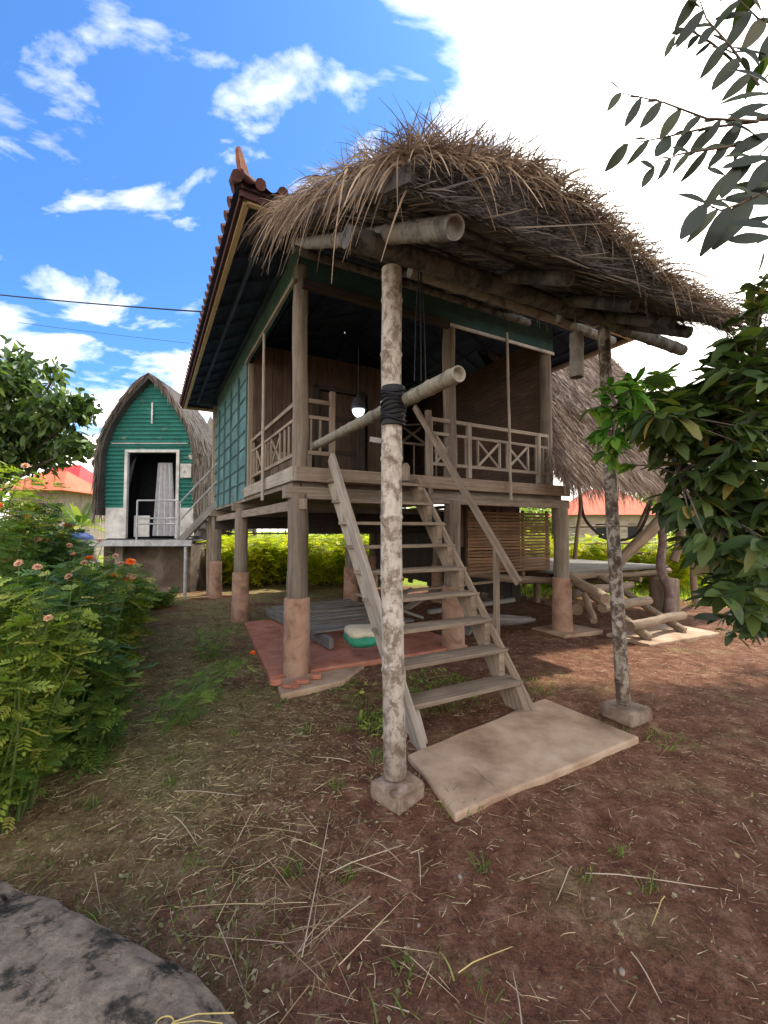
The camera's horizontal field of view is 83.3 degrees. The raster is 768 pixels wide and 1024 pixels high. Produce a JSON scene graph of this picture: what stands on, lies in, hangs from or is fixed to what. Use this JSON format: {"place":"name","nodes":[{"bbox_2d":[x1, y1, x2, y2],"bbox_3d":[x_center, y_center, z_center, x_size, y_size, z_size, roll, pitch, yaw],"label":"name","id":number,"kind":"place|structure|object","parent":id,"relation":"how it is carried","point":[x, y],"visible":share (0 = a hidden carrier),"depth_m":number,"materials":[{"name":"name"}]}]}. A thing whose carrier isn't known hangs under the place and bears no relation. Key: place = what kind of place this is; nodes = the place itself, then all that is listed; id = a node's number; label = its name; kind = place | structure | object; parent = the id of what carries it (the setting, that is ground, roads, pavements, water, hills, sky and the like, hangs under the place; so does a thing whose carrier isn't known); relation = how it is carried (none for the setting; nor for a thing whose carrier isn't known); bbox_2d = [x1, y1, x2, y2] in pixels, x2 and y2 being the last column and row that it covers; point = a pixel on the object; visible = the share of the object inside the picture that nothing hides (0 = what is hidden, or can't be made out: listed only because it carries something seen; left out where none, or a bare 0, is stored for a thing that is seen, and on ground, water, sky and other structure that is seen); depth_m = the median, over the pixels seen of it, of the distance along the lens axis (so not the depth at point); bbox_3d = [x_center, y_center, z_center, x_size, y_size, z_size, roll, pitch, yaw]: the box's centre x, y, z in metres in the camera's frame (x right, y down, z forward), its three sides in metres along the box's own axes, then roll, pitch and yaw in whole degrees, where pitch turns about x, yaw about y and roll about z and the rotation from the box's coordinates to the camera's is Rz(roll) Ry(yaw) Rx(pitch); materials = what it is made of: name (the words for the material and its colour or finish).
{"place":"outdoors","nodes":[
{"label":"outdoors","id":0,"kind":"place"},
{"bbox_2d":[0,471,97,556],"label":"village house","id":1,"kind":"structure","parent":0,"point":[78,494],"depth_m":20.02,"materials":[{"name":"orange tile"}]},
{"bbox_2d":[41,503,61,522],"bbox_3d":[-14.955,0.052,19.406,0.900,0.900,0.060,0,-3,0],"label":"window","id":2,"kind":"structure","parent":1,"relation":"in","point":[43,504],"depth_m":19.38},
{"bbox_2d":[40,465,106,555],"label":"village house","id":3,"kind":"structure","parent":0,"point":[82,472],"depth_m":27.04,"materials":[{"name":"red tile"}]},
{"bbox_2d":[3,320,183,342],"bbox_3d":[-24.366,-12.074,26.556,22.659,0.320,0.024,1,-3,-21],"label":"power cable","id":4,"kind":"object","parent":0,"point":[88,331],"visible":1,"depth_m":28.39,"materials":[{"name":"rubber"}]},
{"bbox_2d":[0,294,202,311],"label":"power cable","id":5,"kind":"object","parent":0,"point":[103,304],"visible":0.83,"depth_m":10.85,"materials":[{"name":"rubber"}]},
{"bbox_2d":[207,415,256,539],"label":"thatched shed","id":6,"kind":"structure","parent":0,"point":[209,422],"depth_m":15.15,"materials":[{"name":"brown wood"}]},
{"bbox_2d":[0,532,767,1023],"bbox_3d":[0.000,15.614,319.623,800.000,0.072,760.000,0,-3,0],"label":"ground","id":7,"kind":"structure","parent":0,"point":[562,956],"depth_m":2.13,"materials":[{"name":"soil"}]},
{"bbox_2d":[0,474,45,620],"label":"flowering shrub","id":8,"kind":"object","parent":7,"relation":"on","point":[5,555],"visible":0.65,"depth_m":2.89,"materials":[{"name":"green plant"}]},
{"bbox_2d":[0,461,72,612],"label":"flowering shrub","id":9,"kind":"object","parent":7,"relation":"on","point":[29,505],"visible":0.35,"depth_m":3.71,"materials":[{"name":"green plant"}]},
{"bbox_2d":[2,498,93,609],"bbox_3d":[-3.775,0.777,4.371,1.545,1.956,1.525,0,-3,0],"label":"flowering shrub","id":10,"kind":"object","parent":7,"relation":"on","point":[59,551],"visible":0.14,"depth_m":4.48,"materials":[{"name":"green plant"}]},
{"bbox_2d":[6,508,92,568],"bbox_3d":[-4.471,0.870,5.114,1.535,1.837,1.489,0,-3,0],"label":"flowering shrub","id":11,"kind":"object","parent":7,"relation":"on","point":[76,548],"visible":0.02,"depth_m":5.45,"materials":[{"name":"green plant"}]},
{"bbox_2d":[0,334,104,495],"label":"broadleaf tree","id":12,"kind":"object","parent":7,"relation":"on","point":[36,420],"visible":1,"depth_m":11.21,"materials":[{"name":"green plant"}]},
{"bbox_2d":[0,560,109,833],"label":"flowering shrub","id":13,"kind":"object","parent":7,"relation":"on","point":[31,749],"visible":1,"depth_m":2.34,"materials":[{"name":"green plant"}]},
{"bbox_2d":[28,527,98,569],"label":"flowering shrub","id":14,"kind":"object","parent":7,"relation":"on","point":[80,547],"visible":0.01,"depth_m":6.82,"materials":[{"name":"green plant"}]},
{"bbox_2d":[0,555,137,762],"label":"flowering shrub","id":15,"kind":"object","parent":7,"relation":"on","point":[97,586],"visible":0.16,"depth_m":3.10,"materials":[{"name":"green plant"}]},
{"bbox_2d":[35,502,104,535],"bbox_3d":[-9.449,0.836,13.436,2.208,2.614,2.893,0,-3,0],"label":"palm","id":16,"kind":"object","parent":7,"relation":"on","point":[82,520],"visible":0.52,"depth_m":13.26,"materials":[{"name":"green plant"}]},
{"bbox_2d":[1,537,144,688],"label":"flowering shrub","id":17,"kind":"object","parent":7,"relation":"on","point":[129,561],"visible":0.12,"depth_m":3.69,"materials":[{"name":"green plant"}]},
{"bbox_2d":[66,533,99,569],"bbox_3d":[-8.848,1.358,12.452,0.800,1.520,0.800,0,-3,0],"label":"water tank","id":18,"kind":"object","parent":7,"relation":"on","point":[87,536],"visible":0.1,"depth_m":12.35,"materials":[{"name":"blue plastic"}]},
{"bbox_2d":[38,559,161,676],"bbox_3d":[-3.007,1.134,4.557,1.172,1.260,1.190,0,-3,0],"label":"flowering shrub","id":19,"kind":"object","parent":7,"relation":"on","point":[134,614],"visible":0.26,"depth_m":4.58,"materials":[{"name":"green plant"}]},
{"bbox_2d":[44,639,158,784],"bbox_3d":[-1.982,1.286,2.914,0.812,0.832,0.790,0,-3,0],"label":"flowering shrub","id":20,"kind":"object","parent":7,"relation":"on","point":[99,712],"visible":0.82,"depth_m":2.82,"materials":[{"name":"green plant"}]},
{"bbox_2d":[61,553,161,650],"bbox_3d":[-3.432,1.165,5.253,1.270,1.302,1.265,2,-3,-41],"label":"flowering shrub","id":21,"kind":"object","parent":7,"relation":"on","point":[120,563],"visible":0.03,"depth_m":5.40,"materials":[{"name":"green plant"}]},
{"bbox_2d":[0,881,236,1023],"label":"boulder","id":22,"kind":"object","parent":7,"relation":"on","point":[60,963],"visible":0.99,"depth_m":1.27,"materials":[{"name":"stone"}]},
{"bbox_2d":[155,1012,233,1023],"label":"straw loop","id":23,"kind":"object","parent":22,"relation":"on","point":[180,1019],"visible":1,"depth_m":1.15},
{"bbox_2d":[81,570,156,607],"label":"flowering shrub","id":24,"kind":"object","parent":7,"relation":"on","point":[147,582],"visible":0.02,"depth_m":6.46,"materials":[{"name":"green plant"}]},
{"bbox_2d":[81,373,211,596],"bbox_3d":[-5.964,-0.707,11.436,2.828,5.616,2.348,0,-3,0],"label":"arched hut","id":25,"kind":"object","parent":7,"relation":"on","point":[152,462],"visible":0.94,"depth_m":11.06,"materials":[{"name":"green"}]},
{"bbox_2d":[143,581,157,615],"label":"flowering shrub","id":26,"kind":"object","parent":7,"relation":"on","point":[155,590],"visible":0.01,"depth_m":7.90,"materials":[{"name":"green plant"}]},
{"bbox_2d":[145,585,180,610],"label":"flowering shrub","id":27,"kind":"object","parent":7,"relation":"on","point":[167,599],"visible":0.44,"depth_m":8.76,"materials":[{"name":"green plant"}]},
{"bbox_2d":[138,669,228,735],"bbox_3d":[-1.625,1.506,3.462,0.747,0.436,0.518,0,-3,0],"label":"cosmos plant","id":28,"kind":"object","parent":7,"relation":"on","point":[185,700],"visible":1,"depth_m":3.40,"materials":[{"name":"green plant"}]},
{"bbox_2d":[178,463,223,595],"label":"link stairs","id":29,"kind":"structure","parent":7,"relation":"on","point":[206,518],"depth_m":10.34,"materials":[{"name":"grey wood"}]},
{"bbox_2d":[174,790,242,795],"bbox_3d":[-1.020,1.641,2.521,0.431,0.012,0.010,0,-3,6],"label":"straw","id":30,"kind":"object","parent":7,"relation":"on","point":[206,791],"visible":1,"depth_m":2.52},
{"bbox_2d":[169,648,255,703],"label":"cosmos plant","id":31,"kind":"object","parent":7,"relation":"on","point":[222,666],"visible":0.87,"depth_m":4.04,"materials":[{"name":"green plant"}]},
{"bbox_2d":[190,625,236,660],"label":"cosmos plant","id":32,"kind":"object","parent":7,"relation":"on","point":[217,648],"visible":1,"depth_m":5.29,"materials":[{"name":"green plant"}]},
{"bbox_2d":[196,534,258,584],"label":"yellow shrub","id":33,"kind":"object","parent":7,"relation":"on","point":[226,544],"visible":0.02,"depth_m":12.48,"materials":[{"name":"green plant"}]},
{"bbox_2d":[203,534,287,586],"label":"yellow shrub","id":34,"kind":"object","parent":7,"relation":"on","point":[258,562],"visible":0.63,"depth_m":12.00,"materials":[{"name":"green plant"}]},
{"bbox_2d":[248,531,321,562],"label":"yellow shrub","id":35,"kind":"object","parent":7,"relation":"on","point":[280,537],"visible":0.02,"depth_m":14.65,"materials":[{"name":"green plant"}]},
{"bbox_2d":[252,534,327,583],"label":"yellow shrub","id":36,"kind":"object","parent":7,"relation":"on","point":[283,569],"visible":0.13,"depth_m":12.57,"materials":[{"name":"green plant"}]},
{"bbox_2d":[301,814,329,957],"bbox_3d":[-0.293,1.616,1.957,0.009,0.012,0.810,0,-3,0],"label":"straw","id":37,"kind":"object","parent":7,"relation":"on","point":[314,895],"visible":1,"depth_m":1.78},
{"bbox_2d":[276,666,363,698],"bbox_3d":[-0.601,1.755,4.450,1.067,0.085,0.447,1,-3,-29],"label":"stone apron","id":38,"kind":"object","parent":7,"relation":"on","point":[334,678],"visible":0.59,"depth_m":4.35,"materials":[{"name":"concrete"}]},
{"bbox_2d":[270,678,281,685],"bbox_3d":[-1.069,1.670,4.239,0.119,0.055,0.078,-1,-3,15],"label":"broken brick","id":39,"kind":"object","parent":38,"relation":"on","point":[275,681],"visible":1,"depth_m":4.22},
{"bbox_2d":[282,682,298,688],"bbox_3d":[-0.898,1.682,4.167,0.140,0.025,0.126,2,-3,-37],"label":"broken brick","id":40,"kind":"object","parent":38,"relation":"on","point":[294,685],"visible":1,"depth_m":4.15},
{"bbox_2d":[293,678,309,683],"bbox_3d":[-0.819,1.682,4.285,0.162,0.035,0.077,0,-3,0],"label":"broken brick","id":41,"kind":"object","parent":38,"relation":"on","point":[302,681],"visible":0.94,"depth_m":4.26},
{"bbox_2d":[310,673,320,679],"bbox_3d":[-0.700,1.683,4.416,0.114,0.045,0.067,0,-3,0],"label":"broken brick","id":42,"kind":"object","parent":38,"relation":"on","point":[314,676],"visible":1,"depth_m":4.39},
{"bbox_2d":[282,534,368,585],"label":"yellow shrub","id":43,"kind":"object","parent":7,"relation":"on","point":[330,570],"visible":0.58,"depth_m":12.10,"materials":[{"name":"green plant"}]},
{"bbox_2d":[323,534,368,559],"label":"yellow shrub","id":44,"kind":"object","parent":7,"relation":"on","point":[334,535],"depth_m":14.56,"materials":[{"name":"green plant"}]},
{"bbox_2d":[0,602,696,1023],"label":"weeds","id":45,"kind":"object","parent":7,"relation":"on","point":[338,784],"visible":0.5,"depth_m":2.02,"materials":[{"name":"green plant"}]},
{"bbox_2d":[245,618,466,679],"bbox_3d":[-0.728,1.830,6.338,2.604,0.100,2.919,1,-3,-28],"label":"red pad","id":46,"kind":"object","parent":7,"relation":"on","point":[266,637],"visible":0.42,"depth_m":5.46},
{"bbox_2d":[266,599,413,648],"bbox_3d":[-0.761,1.677,6.810,1.562,0.207,2.522,1,-3,-30],"label":"timber frame","id":47,"kind":"object","parent":46,"relation":"on","point":[347,612],"visible":0.59,"depth_m":6.59,"materials":[{"name":"grey wood"}]},
{"bbox_2d":[366,587,412,620],"bbox_3d":[0.109,1.391,6.585,0.050,0.337,1.260,-2,-3,33],"label":"board","id":48,"kind":"object","parent":47,"relation":"on","point":[407,591],"visible":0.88,"depth_m":6.96,"materials":[{"name":"grey wood"}]},
{"bbox_2d":[355,592,423,618],"bbox_3d":[0.089,1.417,6.516,1.056,0.434,0.050,1,-3,-12],"label":"board","id":49,"kind":"object","parent":48,"relation":"on","point":[404,611],"visible":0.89,"depth_m":6.55,"materials":[{"name":"grey wood"}]},
{"bbox_2d":[403,580,500,591],"bbox_3d":[1.205,1.234,7.247,1.795,0.209,0.100,0,-3,-6],"label":"board","id":50,"kind":"object","parent":48,"relation":"on","point":[440,587],"visible":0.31,"depth_m":7.19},
{"bbox_2d":[343,624,376,647],"bbox_3d":[-0.267,1.395,4.894,0.360,0.225,0.620,1,-3,-19],"label":"grain sack","id":51,"kind":"object","parent":46,"relation":"on","point":[358,635],"visible":0.87,"depth_m":4.67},
{"bbox_2d":[330,844,403,873],"bbox_3d":[-0.074,1.619,2.022,0.380,0.012,0.008,1,-3,-27],"label":"straw","id":52,"kind":"object","parent":7,"relation":"on","point":[361,859],"visible":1,"depth_m":2.00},
{"bbox_2d":[330,534,404,582],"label":"yellow shrub","id":53,"kind":"object","parent":7,"relation":"on","point":[367,543],"visible":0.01,"depth_m":12.80,"materials":[{"name":"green plant"}]},
{"bbox_2d":[0,602,764,1023],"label":"leaf litter","id":54,"kind":"object","parent":7,"relation":"on","point":[246,1002],"visible":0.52,"depth_m":2.25,"materials":[{"name":"plant"}]},
{"bbox_2d":[0,605,767,1023],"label":"dry straw litter","id":55,"kind":"object","parent":7,"relation":"on","point":[222,937],"visible":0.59,"depth_m":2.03,"materials":[{"name":"plant"}]},
{"bbox_2d":[0,616,767,1023],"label":"soil clods","id":56,"kind":"object","parent":7,"relation":"on","point":[466,820],"visible":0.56,"depth_m":2.29,"materials":[{"name":"soil"}]},
{"bbox_2d":[370,770,423,814],"bbox_3d":[0.083,1.662,2.543,0.254,0.181,0.242,2,-3,-43],"label":"concrete footing","id":57,"kind":"object","parent":7,"relation":"on","point":[402,796],"visible":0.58,"depth_m":2.48,"materials":[{"name":"concrete"}]},
{"bbox_2d":[334,668,477,737],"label":"leafy weeds","id":58,"kind":"object","parent":7,"relation":"on","point":[362,719],"visible":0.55,"depth_m":3.99,"materials":[{"name":"green plant"}]},
{"bbox_2d":[179,146,634,677],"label":"stilt house","id":59,"kind":"structure","parent":7,"relation":"on","point":[271,380],"depth_m":7.00,"materials":[{"name":"brown wood"}]},
{"bbox_2d":[319,391,359,470],"bbox_3d":[-0.793,-1.243,7.697,0.790,1.740,0.037,1,-3,-29],"label":"door","id":60,"kind":"structure","parent":59,"relation":"in","point":[347,449],"depth_m":7.73,"materials":[{"name":"brown wood"}]},
{"bbox_2d":[350,347,366,416],"bbox_3d":[-0.360,-1.833,6.086,0.230,1.015,0.230,0,-3,0],"label":"hanging lamp","id":61,"kind":"object","parent":59,"relation":"hanging from","point":[358,407],"visible":0.89,"depth_m":6.01,"materials":[{"name":"metal"}]},
{"bbox_2d":[369,437,380,442],"bbox_3d":[-0.118,-0.994,5.949,0.169,0.095,0.006,0,-3,0],"label":"paper notice","id":62,"kind":"object","parent":59,"relation":"attached to","point":[375,439],"visible":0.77,"depth_m":5.95,"materials":[{"name":"white paper"}]},
{"bbox_2d":[235,89,767,781],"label":"thatched awning","id":63,"kind":"object","parent":59,"relation":"attached to","point":[507,231],"visible":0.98,"depth_m":2.59,"materials":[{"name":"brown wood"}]},
{"bbox_2d":[311,365,465,449],"bbox_3d":[-0.160,-0.679,3.248,0.093,0.154,2.422,1,-3,-26],"label":"bamboo pole","id":64,"kind":"object","parent":63,"relation":"attached to","point":[453,376],"visible":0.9,"depth_m":2.53,"materials":[{"name":"wood"}]},
{"bbox_2d":[414,271,418,380],"bbox_3d":[0.216,-1.274,2.894,0.014,0.886,0.242,-1,-3,12],"label":"rope","id":65,"kind":"object","parent":63,"relation":"hanging from","point":[415,326],"visible":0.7,"depth_m":2.88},
{"bbox_2d":[420,272,421,380],"bbox_3d":[0.246,-1.274,2.894,0.008,0.886,0.237,0,-3,4],"label":"rope","id":66,"kind":"object","parent":63,"relation":"hanging from","point":[420,329],"visible":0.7,"depth_m":2.87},
{"bbox_2d":[421,272,425,380],"bbox_3d":[0.268,-1.274,2.894,0.014,0.886,0.236,0,-3,-1],"label":"rope","id":67,"kind":"object","parent":63,"relation":"hanging from","point":[424,326],"visible":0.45,"depth_m":2.88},
{"bbox_2d":[556,315,563,324],"bbox_3d":[1.417,-1.676,3.485,0.061,0.319,0.076,1,-3,-22],"label":"bamboo tube","id":68,"kind":"object","parent":63,"relation":"hanging from","point":[559,319],"visible":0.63,"depth_m":3.45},
{"bbox_2d":[569,313,583,379],"bbox_3d":[1.499,-1.314,3.361,0.109,0.539,0.107,0,-3,0],"label":"bamboo tube","id":69,"kind":"object","parent":63,"relation":"hanging from","point":[576,345],"visible":1,"depth_m":3.32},
{"bbox_2d":[470,570,551,583],"bbox_3d":[1.954,1.087,7.295,1.772,0.280,0.159,0,-3,-4],"label":"log","id":70,"kind":"object","parent":59,"relation":"on","point":[527,579],"visible":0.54,"depth_m":7.27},
{"bbox_2d":[553,570,608,602],"bbox_3d":[2.937,1.066,6.486,0.157,0.428,1.074,1,-3,-15],"label":"log","id":71,"kind":"object","parent":59,"relation":"on","point":[593,590],"visible":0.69,"depth_m":6.22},
{"bbox_2d":[326,405,536,749],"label":"wooden staircase","id":72,"kind":"structure","parent":7,"relation":"on","point":[511,688],"depth_m":4.10,"materials":[{"name":"brown wood"}]},
{"bbox_2d":[464,606,485,635],"bbox_3d":[1.458,1.700,7.023,0.200,0.159,1.987,-1,-3,20],"label":"board","id":73,"kind":"object","parent":7,"relation":"on","point":[468,631],"visible":0.2,"depth_m":6.21,"materials":[{"name":"grey wood"}]},
{"bbox_2d":[464,613,535,625],"bbox_3d":[1.636,1.595,6.440,1.312,0.221,0.340,0,-3,-11],"label":"wooden trough","id":74,"kind":"object","parent":73,"relation":"on","point":[508,620],"visible":0.56,"depth_m":6.41,"materials":[{"name":"grey wood"}]},
{"bbox_2d":[434,599,492,618],"bbox_3d":[1.211,1.552,7.065,0.130,0.095,1.826,1,-3,-19],"label":"board","id":75,"kind":"object","parent":74,"relation":"on","point":[440,600],"visible":0.09,"depth_m":7.48,"materials":[{"name":"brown wood"}]},
{"bbox_2d":[403,583,443,609],"bbox_3d":[0.909,1.492,7.986,1.389,0.446,0.160,2,-3,-41],"label":"board","id":76,"kind":"object","parent":75,"relation":"on","point":[411,605],"visible":0.5,"depth_m":7.64,"materials":[{"name":"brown wood"}]},
{"bbox_2d":[427,597,515,613],"bbox_3d":[1.418,1.494,6.896,1.534,0.179,0.090,1,-3,-17],"label":"board","id":77,"kind":"object","parent":75,"relation":"on","point":[485,603],"visible":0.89,"depth_m":6.94,"materials":[{"name":"grey wood"}]},
{"bbox_2d":[458,946,512,972],"bbox_3d":[0.365,1.598,1.546,0.235,0.012,0.008,1,-3,-23],"label":"straw","id":78,"kind":"object","parent":7,"relation":"on","point":[472,962],"visible":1,"depth_m":1.54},
{"bbox_2d":[513,973,521,1023],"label":"straw","id":79,"kind":"object","parent":7,"relation":"on","point":[518,1000],"visible":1,"depth_m":1.40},
{"bbox_2d":[408,699,638,821],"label":"concrete slab","id":80,"kind":"structure","parent":7,"relation":"on","point":[516,751],"depth_m":2.96,"materials":[{"name":"concrete"}]},
{"bbox_2d":[520,507,551,534],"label":"broadleaf tree","id":81,"kind":"object","parent":7,"relation":"on","point":[533,510],"visible":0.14,"depth_m":46.09,"materials":[{"name":"green plant"}]},
{"bbox_2d":[520,533,607,589],"bbox_3d":[5.005,1.343,11.732,2.681,1.602,2.655,0,-3,9],"label":"yellow shrub","id":82,"kind":"object","parent":7,"relation":"on","point":[596,552],"visible":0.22,"depth_m":11.11,"materials":[{"name":"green plant"}]},
{"bbox_2d":[532,624,602,637],"bbox_3d":[2.849,1.857,6.721,0.841,0.080,0.655,1,-3,-29],"label":"concrete pad","id":83,"kind":"object","parent":7,"relation":"on","point":[578,631],"visible":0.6,"depth_m":6.58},
{"bbox_2d":[428,348,709,613],"bbox_3d":[4.515,-1.043,10.139,7.416,6.130,5.616,1,-3,-28],"label":"thatched hut","id":84,"kind":"object","parent":7,"relation":"on","point":[571,463],"visible":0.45,"depth_m":7.45,"materials":[{"name":"plant"}]},
{"bbox_2d":[569,536,640,581],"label":"yellow shrub","id":85,"kind":"object","parent":7,"relation":"on","point":[606,547],"depth_m":12.24,"materials":[{"name":"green plant"}]},
{"bbox_2d":[619,967,624,975],"bbox_3d":[0.836,1.614,1.515,0.020,0.015,0.025,-1,-3,30],"label":"pebble","id":86,"kind":"object","parent":7,"relation":"on","point":[621,971],"visible":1,"depth_m":1.51,"materials":[{"name":"grey stone"}]},
{"bbox_2d":[600,698,652,727],"bbox_3d":[2.042,1.712,3.652,0.305,0.166,0.314,1,-3,-27],"label":"concrete footing","id":87,"kind":"object","parent":7,"relation":"on","point":[633,714],"visible":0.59,"depth_m":3.56,"materials":[{"name":"concrete"}]},
{"bbox_2d":[631,951,661,1002],"bbox_3d":[0.903,1.595,1.486,0.008,0.012,0.171,0,-3,0],"label":"straw","id":88,"kind":"object","parent":7,"relation":"on","point":[647,975],"visible":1,"depth_m":1.48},
{"bbox_2d":[585,872,717,888],"bbox_3d":[1.167,1.613,1.893,0.536,0.012,0.010,0,-3,9],"label":"straw","id":89,"kind":"object","parent":7,"relation":"on","point":[646,878],"visible":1,"depth_m":1.90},
{"bbox_2d":[651,896,664,925],"bbox_3d":[1.106,1.606,1.743,0.198,0.012,0.007,2,-4,-44],"label":"straw","id":90,"kind":"object","parent":7,"relation":"on","point":[658,909],"visible":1,"depth_m":1.74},
{"bbox_2d":[632,492,685,536],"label":"broadleaf tree","id":91,"kind":"object","parent":7,"relation":"on","point":[674,534],"visible":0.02,"depth_m":44.12,"materials":[{"name":"green plant"}]},
{"bbox_2d":[607,624,718,646],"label":"landing slab","id":92,"kind":"structure","parent":7,"relation":"on","point":[663,634],"depth_m":6.28,"materials":[{"name":"concrete"}]},
{"bbox_2d":[575,574,686,639],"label":"log steps","id":93,"kind":"structure","parent":92,"relation":"on","point":[638,627],"depth_m":6.55,"materials":[{"name":"wood"}]},
{"bbox_2d":[581,592,597,623],"bbox_3d":[3.094,1.437,6.499,0.117,0.388,0.578,-1,-3,12],"label":"log","id":94,"kind":"object","parent":93,"relation":"on","point":[589,607],"visible":1,"depth_m":6.43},
{"bbox_2d":[621,535,706,591],"bbox_3d":[7.481,1.375,11.745,2.542,1.533,2.567,0,-3,8],"label":"yellow shrub","id":95,"kind":"object","parent":7,"relation":"on","point":[681,574],"visible":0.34,"depth_m":11.13,"materials":[{"name":"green plant"}]},
{"bbox_2d":[654,578,679,612],"bbox_3d":[5.341,1.589,8.138,0.300,0.680,0.320,1,-3,-29],"label":"tree stump","id":96,"kind":"object","parent":7,"relation":"on","point":[659,594],"visible":0.36,"depth_m":8.08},
{"bbox_2d":[579,0,767,648],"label":"glossy tree","id":97,"kind":"object","parent":7,"relation":"on","point":[716,419],"visible":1,"depth_m":2.49,"materials":[{"name":"green plant"}]},
{"bbox_2d":[605,0,767,277],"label":"pinnate tree","id":98,"kind":"object","parent":7,"relation":"on","point":[728,223],"visible":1,"depth_m":1.85,"materials":[{"name":"green plant"}]},
{"bbox_2d":[705,273,767,349],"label":"dry twig bush","id":99,"kind":"object","parent":7,"relation":"on","point":[761,276],"visible":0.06,"depth_m":3.24,"materials":[{"name":"green plant"}]},
{"bbox_2d":[0,0,767,531],"label":"sky","id":100,"kind":"structure","parent":0,"point":[123,123],"materials":[{"name":"blue"}]},
{"bbox_2d":[92,565,726,606],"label":"field grass","id":101,"kind":"structure","parent":0,"point":[644,592],"depth_m":10.80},
{"bbox_2d":[572,601,582,614],"bbox_3d":[3.016,1.528,6.887,0.196,0.224,0.609,-1,-3,13],"label":"log","id":102,"kind":"object","parent":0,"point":[577,608],"visible":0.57,"depth_m":6.59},
{"bbox_2d":[572,589,581,598],"bbox_3d":[3.046,1.343,7.050,0.931,0.159,0.147,2,-3,-41],"label":"log","id":103,"kind":"object","parent":102,"relation":"on","point":[576,593],"visible":0.36,"depth_m":7.07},
{"bbox_2d":[548,490,655,546],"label":"village house","id":104,"kind":"structure","parent":0,"point":[631,514],"depth_m":27.00,"materials":[{"name":"orange tile"}]},
{"bbox_2d":[596,524,606,537],"bbox_3d":[13.700,1.185,26.964,0.900,0.900,0.060,0,-3,0],"label":"window","id":105,"kind":"structure","parent":104,"relation":"in","point":[602,530],"depth_m":26.93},
{"bbox_2d":[628,524,642,536],"bbox_3d":[15.700,1.185,26.964,0.900,0.900,0.060,0,-3,0],"label":"window","id":106,"kind":"structure","parent":104,"relation":"in","point":[631,530],"depth_m":26.93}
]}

